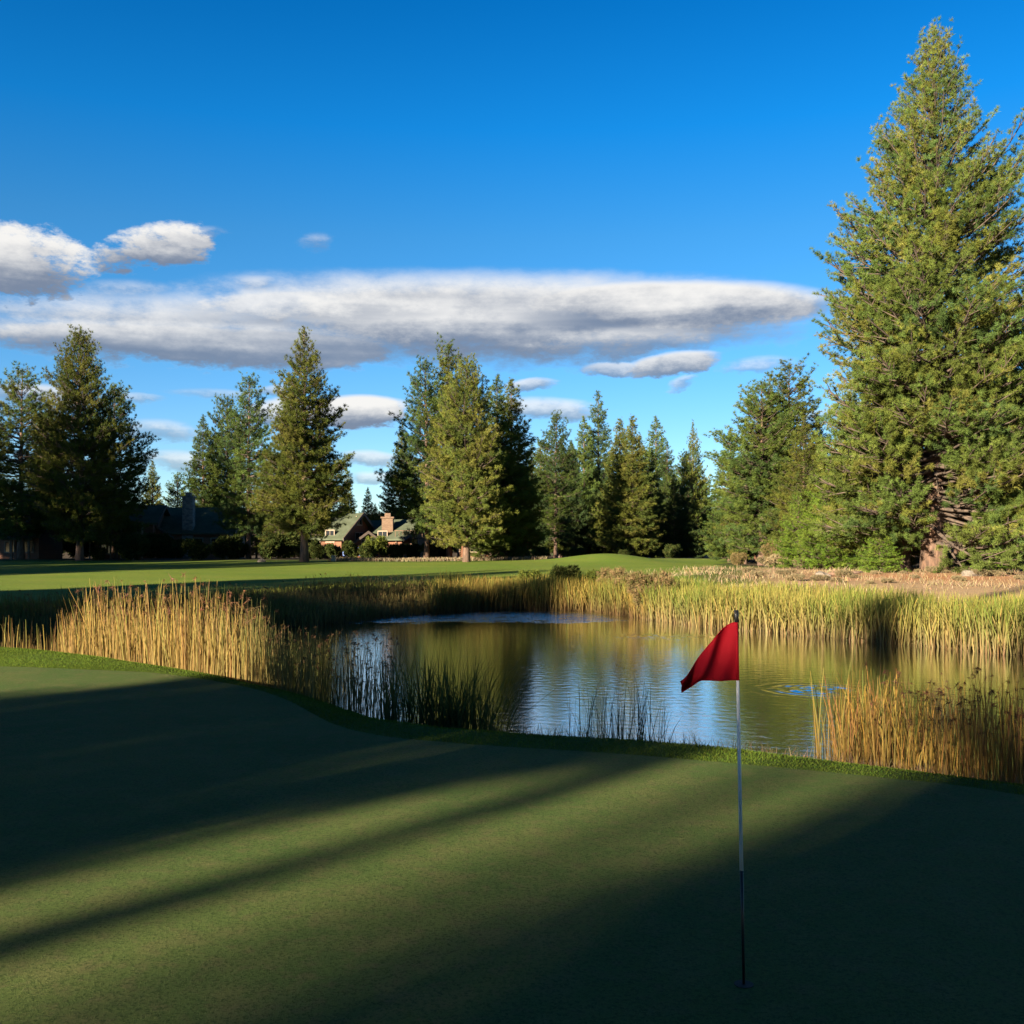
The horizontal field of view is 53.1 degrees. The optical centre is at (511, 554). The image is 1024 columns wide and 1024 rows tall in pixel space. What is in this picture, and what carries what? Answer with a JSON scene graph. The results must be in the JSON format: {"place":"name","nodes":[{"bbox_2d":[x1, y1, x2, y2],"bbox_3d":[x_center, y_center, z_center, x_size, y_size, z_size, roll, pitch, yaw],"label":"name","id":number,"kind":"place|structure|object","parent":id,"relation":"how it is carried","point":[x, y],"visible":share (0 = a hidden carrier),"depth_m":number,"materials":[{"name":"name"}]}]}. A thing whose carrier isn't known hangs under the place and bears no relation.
{"place":"outdoors","nodes":[
{"label":"outdoors","id":0,"kind":"place"},
{"bbox_2d":[0,555,548,615],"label":"grass","id":1,"kind":"structure","parent":0,"point":[438,558],"depth_m":117.12,"materials":[{"name":"green plant"}]},
{"bbox_2d":[0,610,1023,781],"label":"water","id":2,"kind":"structure","parent":0,"point":[775,691],"depth_m":28.96,"materials":[{"name":"liquid"}]},
{"bbox_2d":[809,662,1023,783],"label":"reeds","id":3,"kind":"object","parent":2,"relation":"in","point":[874,748],"visible":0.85,"depth_m":13.70,"materials":[{"name":"plant"}]},
{"bbox_2d":[0,514,1023,794],"bbox_3d":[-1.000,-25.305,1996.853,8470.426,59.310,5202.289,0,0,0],"label":"ground","id":4,"kind":"structure","parent":0,"point":[988,590],"depth_m":22.19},
{"bbox_2d":[0,517,62,558],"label":"cabin","id":5,"kind":"object","parent":4,"relation":"on","point":[42,545],"visible":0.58,"depth_m":124.50,"materials":[{"name":"brown wood"}]},
{"bbox_2d":[4,541,14,552],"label":"window","id":6,"kind":"structure","parent":5,"relation":"in","point":[6,543],"depth_m":124.48,"materials":[{"name":"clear glass"}]},
{"bbox_2d":[0,360,67,559],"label":"pine tree","id":7,"kind":"object","parent":4,"relation":"on","point":[10,526],"visible":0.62,"depth_m":120.51,"materials":[{"name":"green plant"}]},
{"bbox_2d":[17,417,75,553],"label":"pine tree","id":8,"kind":"object","parent":4,"relation":"on","point":[67,546],"visible":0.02,"depth_m":131.28,"materials":[{"name":"green plant"}]},
{"bbox_2d":[15,324,134,560],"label":"pine tree","id":9,"kind":"object","parent":4,"relation":"on","point":[84,500],"visible":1,"depth_m":116.28,"materials":[{"name":"green plant"}]},
{"bbox_2d":[66,541,93,558],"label":"shrub","id":10,"kind":"object","parent":4,"relation":"on","point":[86,550],"visible":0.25,"depth_m":134.27,"materials":[{"name":"green plant"}]},
{"bbox_2d":[69,380,160,558],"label":"pine tree","id":11,"kind":"object","parent":4,"relation":"on","point":[131,499],"visible":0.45,"depth_m":126.51,"materials":[{"name":"green plant"}]},
{"bbox_2d":[89,505,170,558],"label":"house","id":12,"kind":"structure","parent":4,"relation":"on","point":[154,515],"depth_m":135.15,"materials":[{"name":"brown wood"}]},
{"bbox_2d":[141,459,164,504],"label":"pine tree","id":13,"kind":"object","parent":4,"relation":"on","point":[152,473],"visible":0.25,"depth_m":189.68,"materials":[{"name":"green plant"}]},
{"bbox_2d":[0,572,320,698],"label":"reeds","id":14,"kind":"object","parent":4,"relation":"on","point":[243,659],"visible":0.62,"depth_m":22.67,"materials":[{"name":"plant"}]},
{"bbox_2d":[161,472,186,506],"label":"pine tree","id":15,"kind":"object","parent":4,"relation":"on","point":[170,502],"visible":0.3,"depth_m":194.37,"materials":[{"name":"green plant"}]},
{"bbox_2d":[138,493,251,557],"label":"lodge","id":16,"kind":"structure","parent":4,"relation":"on","point":[188,519],"depth_m":138.21,"materials":[{"name":"grey wood"}]},
{"bbox_2d":[181,537,213,559],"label":"shrub","id":17,"kind":"object","parent":4,"relation":"on","point":[197,549],"visible":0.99,"depth_m":121.33,"materials":[{"name":"green plant"}]},
{"bbox_2d":[177,415,227,506],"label":"pine tree","id":18,"kind":"object","parent":4,"relation":"on","point":[192,484],"visible":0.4,"depth_m":155.02,"materials":[{"name":"green plant"}]},
{"bbox_2d":[0,571,443,641],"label":"reeds","id":19,"kind":"object","parent":4,"relation":"on","point":[288,603],"visible":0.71,"depth_m":47.18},
{"bbox_2d":[189,392,257,542],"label":"pine tree","id":20,"kind":"object","parent":4,"relation":"on","point":[216,442],"visible":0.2,"depth_m":156.47,"materials":[{"name":"green plant"}]},
{"bbox_2d":[209,534,243,558],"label":"shrub","id":21,"kind":"object","parent":4,"relation":"on","point":[228,545],"visible":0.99,"depth_m":125.77,"materials":[{"name":"green plant"}]},
{"bbox_2d":[208,371,280,558],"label":"pine tree","id":22,"kind":"object","parent":4,"relation":"on","point":[229,509],"visible":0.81,"depth_m":127.78,"materials":[{"name":"green plant"}]},
{"bbox_2d":[245,503,267,557],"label":"pine tree","id":23,"kind":"object","parent":4,"relation":"on","point":[255,548],"visible":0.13,"depth_m":207.84,"materials":[{"name":"green plant"}]},
{"bbox_2d":[258,538,281,558],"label":"shrub","id":24,"kind":"object","parent":4,"relation":"on","point":[268,548],"visible":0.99,"depth_m":124.79,"materials":[{"name":"green plant"}]},
{"bbox_2d":[254,502,297,552],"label":"pine tree","id":25,"kind":"object","parent":4,"relation":"on","point":[270,528],"visible":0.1,"depth_m":185.19,"materials":[{"name":"green plant"}]},
{"bbox_2d":[266,530,300,558],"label":"shrub","id":26,"kind":"object","parent":4,"relation":"on","point":[290,541],"visible":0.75,"depth_m":128.18,"materials":[{"name":"green plant"}]},
{"bbox_2d":[296,538,321,558],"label":"shrub","id":27,"kind":"object","parent":4,"relation":"on","point":[314,542],"visible":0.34,"depth_m":130.04,"materials":[{"name":"green plant"}]},
{"bbox_2d":[309,545,325,558],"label":"shrub","id":28,"kind":"object","parent":4,"relation":"on","point":[318,551],"visible":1,"depth_m":123.38,"materials":[{"name":"green plant"}]},
{"bbox_2d":[324,543,341,557],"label":"shrub","id":29,"kind":"object","parent":4,"relation":"on","point":[331,549],"visible":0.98,"depth_m":127.25,"materials":[{"name":"green plant"}]},
{"bbox_2d":[269,624,422,720],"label":"reeds","id":30,"kind":"object","parent":4,"relation":"on","point":[360,699],"visible":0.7,"depth_m":20.61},
{"bbox_2d":[339,472,357,512],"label":"pine tree","id":31,"kind":"object","parent":4,"relation":"on","point":[350,500],"visible":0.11,"depth_m":171.72,"materials":[{"name":"green plant"}]},
{"bbox_2d":[341,540,359,557],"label":"shrub","id":32,"kind":"object","parent":4,"relation":"on","point":[350,548],"visible":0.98,"depth_m":126.11,"materials":[{"name":"green plant"}]},
{"bbox_2d":[0,554,731,609],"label":"fairway","id":33,"kind":"structure","parent":4,"relation":"on","point":[25,577],"depth_m":84.80,"materials":[{"name":"plant"}]},
{"bbox_2d":[244,326,355,561],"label":"pine tree","id":34,"kind":"object","parent":33,"relation":"on","point":[299,491],"visible":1,"depth_m":111.30,"materials":[{"name":"green plant"}]},
{"bbox_2d":[415,352,519,561],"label":"pine tree","id":35,"kind":"object","parent":33,"relation":"on","point":[471,471],"visible":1,"depth_m":110.30,"materials":[{"name":"green plant"}]},
{"bbox_2d":[357,545,374,557],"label":"shrub","id":36,"kind":"object","parent":4,"relation":"on","point":[364,551],"visible":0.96,"depth_m":125.77,"materials":[{"name":"green plant"}]},
{"bbox_2d":[359,488,377,519],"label":"pine tree","id":37,"kind":"object","parent":4,"relation":"on","point":[370,507],"visible":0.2,"depth_m":177.73,"materials":[{"name":"green plant"}]},
{"bbox_2d":[300,506,446,558],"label":"lodge","id":38,"kind":"structure","parent":4,"relation":"on","point":[358,528],"depth_m":135.09,"materials":[{"name":"brown wood"}]},
{"bbox_2d":[361,535,388,557],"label":"shrub","id":39,"kind":"object","parent":4,"relation":"on","point":[379,543],"visible":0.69,"depth_m":129.50,"materials":[{"name":"green plant"}]},
{"bbox_2d":[369,422,422,519],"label":"pine tree","id":40,"kind":"object","parent":4,"relation":"on","point":[390,499],"visible":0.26,"depth_m":155.13,"materials":[{"name":"green plant"}]},
{"bbox_2d":[387,543,407,557],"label":"shrub","id":41,"kind":"object","parent":4,"relation":"on","point":[397,551],"visible":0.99,"depth_m":125.44,"materials":[{"name":"green plant"}]},
{"bbox_2d":[405,543,421,558],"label":"shrub","id":42,"kind":"object","parent":4,"relation":"on","point":[414,550],"visible":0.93,"depth_m":126.30,"materials":[{"name":"green plant"}]},
{"bbox_2d":[374,354,463,557],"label":"pine tree","id":43,"kind":"object","parent":4,"relation":"on","point":[415,449],"visible":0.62,"depth_m":121.05,"materials":[{"name":"green plant"}]},
{"bbox_2d":[420,542,437,557],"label":"shrub","id":44,"kind":"object","parent":4,"relation":"on","point":[433,550],"visible":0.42,"depth_m":125.28,"materials":[{"name":"green plant"}]},
{"bbox_2d":[368,642,491,727],"bbox_3d":[-1.508,2.458,17.495,1.703,2.104,2.449,0,0,37],"label":"reed clump","id":45,"kind":"object","parent":4,"relation":"on","point":[411,709],"visible":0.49,"depth_m":17.43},
{"bbox_2d":[434,540,454,557],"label":"shrub","id":46,"kind":"object","parent":4,"relation":"on","point":[441,549],"visible":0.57,"depth_m":130.05,"materials":[{"name":"green plant"}]},
{"bbox_2d":[412,331,489,557],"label":"pine tree","id":47,"kind":"object","parent":4,"relation":"on","point":[451,360],"visible":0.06,"depth_m":125.18,"materials":[{"name":"green plant"}]},
{"bbox_2d":[396,651,583,732],"bbox_3d":[-0.320,2.556,17.177,3.605,1.988,2.466,0,0,0],"label":"reed clump","id":48,"kind":"object","parent":4,"relation":"on","point":[464,717],"visible":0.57,"depth_m":17.15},
{"bbox_2d":[457,542,528,558],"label":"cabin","id":49,"kind":"object","parent":4,"relation":"on","point":[459,553],"visible":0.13,"depth_m":122.98,"materials":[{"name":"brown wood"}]},
{"bbox_2d":[456,372,551,557],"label":"pine tree","id":50,"kind":"object","parent":4,"relation":"on","point":[516,482],"visible":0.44,"depth_m":118.86,"materials":[{"name":"green plant"}]},
{"bbox_2d":[0,666,1023,1023],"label":"putting green","id":51,"kind":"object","parent":4,"relation":"on","point":[182,850],"visible":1,"depth_m":7.70,"materials":[{"name":"plant"}]},
{"bbox_2d":[734,980,753,987],"bbox_3d":[1.317,2.439,5.816,0.108,0.003,0.108,0,0,0],"label":"golf hole","id":52,"kind":"object","parent":51,"relation":"on","point":[747,984],"visible":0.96,"depth_m":5.81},
{"bbox_2d":[680,610,744,983],"bbox_3d":[1.136,1.380,5.811,0.378,2.130,0.136,0,0,0],"label":"flagstick","id":53,"kind":"object","parent":52,"relation":"in","point":[717,659],"visible":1,"depth_m":5.81,"materials":[{"name":"red fabric"}]},
{"bbox_2d":[485,377,549,556],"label":"pine tree","id":54,"kind":"object","parent":4,"relation":"on","point":[513,409],"visible":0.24,"depth_m":123.19,"materials":[{"name":"green plant"}]},
{"bbox_2d":[515,569,541,583],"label":"shrub","id":55,"kind":"object","parent":4,"relation":"on","point":[526,573],"visible":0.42,"depth_m":64.25,"materials":[{"name":"green plant"}]},
{"bbox_2d":[528,442,552,555],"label":"pine tree","id":56,"kind":"object","parent":4,"relation":"on","point":[542,543],"visible":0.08,"depth_m":197.27,"materials":[{"name":"green plant"}]},
{"bbox_2d":[531,546,550,557],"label":"shrub","id":57,"kind":"object","parent":4,"relation":"on","point":[543,551],"visible":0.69,"depth_m":177.74,"materials":[{"name":"green plant"}]},
{"bbox_2d":[424,569,658,619],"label":"reeds","id":58,"kind":"object","parent":4,"relation":"on","point":[458,594],"visible":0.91,"depth_m":59.49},
{"bbox_2d":[531,444,561,549],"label":"pine tree","id":59,"kind":"object","parent":4,"relation":"on","point":[541,452],"visible":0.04,"depth_m":232.42,"materials":[{"name":"green plant"}]},
{"bbox_2d":[532,410,585,557],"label":"pine tree","id":60,"kind":"object","parent":4,"relation":"on","point":[559,527],"visible":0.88,"depth_m":190.77,"materials":[{"name":"green plant"}]},
{"bbox_2d":[548,563,584,584],"bbox_3d":[3.380,1.462,63.330,1.999,1.957,2.496,0,0,-43],"label":"shrub","id":61,"kind":"object","parent":4,"relation":"on","point":[569,571],"visible":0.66,"depth_m":62.82,"materials":[{"name":"green plant"}]},
{"bbox_2d":[544,436,591,557],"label":"pine tree","id":62,"kind":"object","parent":4,"relation":"on","point":[551,549],"visible":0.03,"depth_m":229.10,"materials":[{"name":"green plant"}]},
{"bbox_2d":[552,445,592,556],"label":"pine tree","id":63,"kind":"object","parent":4,"relation":"on","point":[579,537],"visible":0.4,"depth_m":216.10,"materials":[{"name":"green plant"}]},
{"bbox_2d":[568,547,586,556],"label":"shrub","id":64,"kind":"object","parent":4,"relation":"on","point":[574,551],"visible":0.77,"depth_m":188.50,"materials":[{"name":"green plant"}]},
{"bbox_2d":[566,415,608,556],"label":"pine tree","id":65,"kind":"object","parent":4,"relation":"on","point":[591,467],"visible":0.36,"depth_m":230.53,"materials":[{"name":"green plant"}]},
{"bbox_2d":[579,569,604,586],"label":"shrub","id":66,"kind":"object","parent":4,"relation":"on","point":[592,573],"visible":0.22,"depth_m":62.39,"materials":[{"name":"green plant"}]},
{"bbox_2d":[565,670,624,737],"bbox_3d":[1.333,2.661,16.598,1.001,1.778,1.026,0,0,0],"label":"reed clump","id":67,"kind":"object","parent":4,"relation":"on","point":[569,716],"visible":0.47,"depth_m":16.49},
{"bbox_2d":[581,390,618,553],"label":"pine tree","id":68,"kind":"object","parent":4,"relation":"on","point":[597,449],"visible":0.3,"depth_m":233.90,"materials":[{"name":"green plant"}]},
{"bbox_2d":[596,565,626,586],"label":"shrub","id":69,"kind":"object","parent":4,"relation":"on","point":[608,572],"visible":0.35,"depth_m":61.27,"materials":[{"name":"beige plant"}]},
{"bbox_2d":[588,673,644,738],"bbox_3d":[1.749,2.695,16.395,0.822,1.710,0.810,0,0,31],"label":"reed clump","id":70,"kind":"object","parent":4,"relation":"on","point":[622,722],"visible":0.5,"depth_m":16.41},
{"bbox_2d":[584,418,653,556],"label":"pine tree","id":71,"kind":"object","parent":4,"relation":"on","point":[599,538],"visible":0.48,"depth_m":209.08,"materials":[{"name":"green plant"}]},
{"bbox_2d":[610,572,638,597],"bbox_3d":[6.473,2.021,56.992,2.429,2.278,2.465,0,0,-10],"label":"shrub","id":72,"kind":"object","parent":4,"relation":"on","point":[624,578],"visible":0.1,"depth_m":56.35,"materials":[{"name":"beige plant"}]},
{"bbox_2d":[596,414,667,555],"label":"pine tree","id":73,"kind":"object","parent":4,"relation":"on","point":[641,523],"visible":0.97,"depth_m":204.07,"materials":[{"name":"green plant"}]},
{"bbox_2d":[625,570,678,610],"bbox_3d":[7.210,1.989,52.719,2.900,2.680,2.858,0,0,14],"label":"shrub","id":74,"kind":"object","parent":4,"relation":"on","point":[643,578],"visible":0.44,"depth_m":52.46,"materials":[{"name":"beige plant"}]},
{"bbox_2d":[635,416,671,557],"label":"pine tree","id":75,"kind":"object","parent":4,"relation":"on","point":[657,447],"visible":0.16,"depth_m":243.34,"materials":[{"name":"green plant"}]},
{"bbox_2d":[640,450,668,557],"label":"pine tree","id":76,"kind":"object","parent":4,"relation":"on","point":[658,552],"visible":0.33,"depth_m":217.16,"materials":[{"name":"green plant"}]},
{"bbox_2d":[627,671,681,742],"bbox_3d":[2.222,2.708,16.332,0.944,1.684,0.831,0,0,41],"label":"reed clump","id":77,"kind":"object","parent":4,"relation":"on","point":[640,719],"visible":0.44,"depth_m":16.30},
{"bbox_2d":[651,442,679,557],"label":"pine tree","id":78,"kind":"object","parent":4,"relation":"on","point":[664,470],"visible":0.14,"depth_m":239.31,"materials":[{"name":"green plant"}]},
{"bbox_2d":[662,544,681,557],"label":"shrub","id":79,"kind":"object","parent":4,"relation":"on","point":[672,551],"visible":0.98,"depth_m":177.54,"materials":[{"name":"green plant"}]},
{"bbox_2d":[657,473,693,557],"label":"pine tree","id":80,"kind":"object","parent":4,"relation":"on","point":[672,538],"visible":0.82,"depth_m":216.28,"materials":[{"name":"green plant"}]},
{"bbox_2d":[660,453,715,557],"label":"pine tree","id":81,"kind":"object","parent":4,"relation":"on","point":[678,473],"visible":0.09,"depth_m":234.42,"materials":[{"name":"green plant"}]},
{"bbox_2d":[676,484,704,557],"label":"pine tree","id":82,"kind":"object","parent":4,"relation":"on","point":[690,551],"visible":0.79,"depth_m":217.00,"materials":[{"name":"green plant"}]},
{"bbox_2d":[671,421,711,557],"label":"pine tree","id":83,"kind":"object","parent":4,"relation":"on","point":[700,506],"visible":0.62,"depth_m":219.93,"materials":[{"name":"green plant"}]},
{"bbox_2d":[695,477,715,557],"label":"pine tree","id":84,"kind":"object","parent":4,"relation":"on","point":[706,551],"visible":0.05,"depth_m":227.42,"materials":[{"name":"green plant"}]},
{"bbox_2d":[698,428,751,561],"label":"pine tree","id":85,"kind":"object","parent":4,"relation":"on","point":[717,548],"visible":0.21,"depth_m":111.32,"materials":[{"name":"green plant"}]},
{"bbox_2d":[712,453,758,563],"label":"pine tree","id":86,"kind":"object","parent":4,"relation":"on","point":[727,523],"visible":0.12,"depth_m":105.78,"materials":[{"name":"green plant"}]},
{"bbox_2d":[730,552,746,565],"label":"shrub","id":87,"kind":"object","parent":4,"relation":"on","point":[739,558],"visible":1,"depth_m":94.75,"materials":[{"name":"beige plant"}]},
{"bbox_2d":[702,376,817,564],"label":"pine tree","id":88,"kind":"object","parent":4,"relation":"on","point":[758,484],"visible":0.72,"depth_m":98.74,"materials":[{"name":"green plant"}]},
{"bbox_2d":[763,554,788,566],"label":"shrub","id":89,"kind":"object","parent":4,"relation":"on","point":[771,559],"visible":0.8,"depth_m":86.33,"materials":[{"name":"beige plant"}]},
{"bbox_2d":[761,539,792,558],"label":"shrub","id":90,"kind":"object","parent":4,"relation":"on","point":[771,549],"visible":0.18,"depth_m":89.34,"materials":[{"name":"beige plant"}]},
{"bbox_2d":[729,352,841,530],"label":"pine tree","id":91,"kind":"object","parent":4,"relation":"on","point":[787,392],"visible":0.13,"depth_m":103.26,"materials":[{"name":"green plant"}]},
{"bbox_2d":[768,489,820,567],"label":"pine tree","id":92,"kind":"object","parent":4,"relation":"on","point":[787,545],"visible":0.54,"depth_m":85.64,"materials":[{"name":"green plant"}]},
{"bbox_2d":[785,573,805,580],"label":"shrub","id":93,"kind":"object","parent":4,"relation":"on","point":[795,576],"visible":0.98,"depth_m":59.53,"materials":[{"name":"beige plant"}]},
{"bbox_2d":[757,416,835,552],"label":"pine tree","id":94,"kind":"object","parent":4,"relation":"on","point":[804,471],"visible":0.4,"depth_m":91.58,"materials":[{"name":"green plant"}]},
{"bbox_2d":[625,575,1023,656],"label":"reeds","id":95,"kind":"object","parent":4,"relation":"on","point":[839,613],"visible":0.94,"depth_m":39.76,"materials":[{"name":"plant"}]},
{"bbox_2d":[789,464,867,569],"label":"pine tree","id":96,"kind":"object","parent":4,"relation":"on","point":[826,555],"visible":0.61,"depth_m":79.16,"materials":[{"name":"green plant"}]},
{"bbox_2d":[834,569,853,576],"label":"shrub","id":97,"kind":"object","parent":4,"relation":"on","point":[841,572],"visible":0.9,"depth_m":64.67,"materials":[{"name":"beige plant"}]},
{"bbox_2d":[853,516,910,572],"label":"shrub","id":98,"kind":"object","parent":4,"relation":"on","point":[880,548],"visible":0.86,"depth_m":73.00,"materials":[{"name":"green plant"}]},
{"bbox_2d":[849,288,958,568],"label":"pine tree","id":99,"kind":"object","parent":4,"relation":"on","point":[905,559],"visible":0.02,"depth_m":78.66,"materials":[{"name":"green plant"}]},
{"bbox_2d":[804,16,1023,575],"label":"giant pine","id":100,"kind":"object","parent":4,"relation":"on","point":[972,437],"visible":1,"depth_m":72.39,"materials":[{"name":"green plant"}]},
{"bbox_2d":[966,535,1016,571],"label":"shrub","id":101,"kind":"object","parent":4,"relation":"on","point":[1000,567],"visible":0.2,"depth_m":73.34,"materials":[{"name":"green plant"}]},
{"bbox_2d":[994,270,1023,553],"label":"pine tree","id":102,"kind":"object","parent":4,"relation":"on","point":[1022,367],"visible":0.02,"depth_m":81.73,"materials":[{"name":"green plant"}]},
{"bbox_2d":[0,647,1023,794],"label":"grass","id":103,"kind":"structure","parent":0,"point":[346,712],"depth_m":13.89,"materials":[{"name":"green plant"}]},
{"bbox_2d":[0,0,1023,513],"label":"sky","id":104,"kind":"structure","parent":0,"point":[627,201],"materials":[{"name":"blue"}]},
{"bbox_2d":[614,564,1023,601],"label":"grass","id":105,"kind":"structure","parent":0,"point":[830,570],"depth_m":63.29,"materials":[{"name":"beige plant"}]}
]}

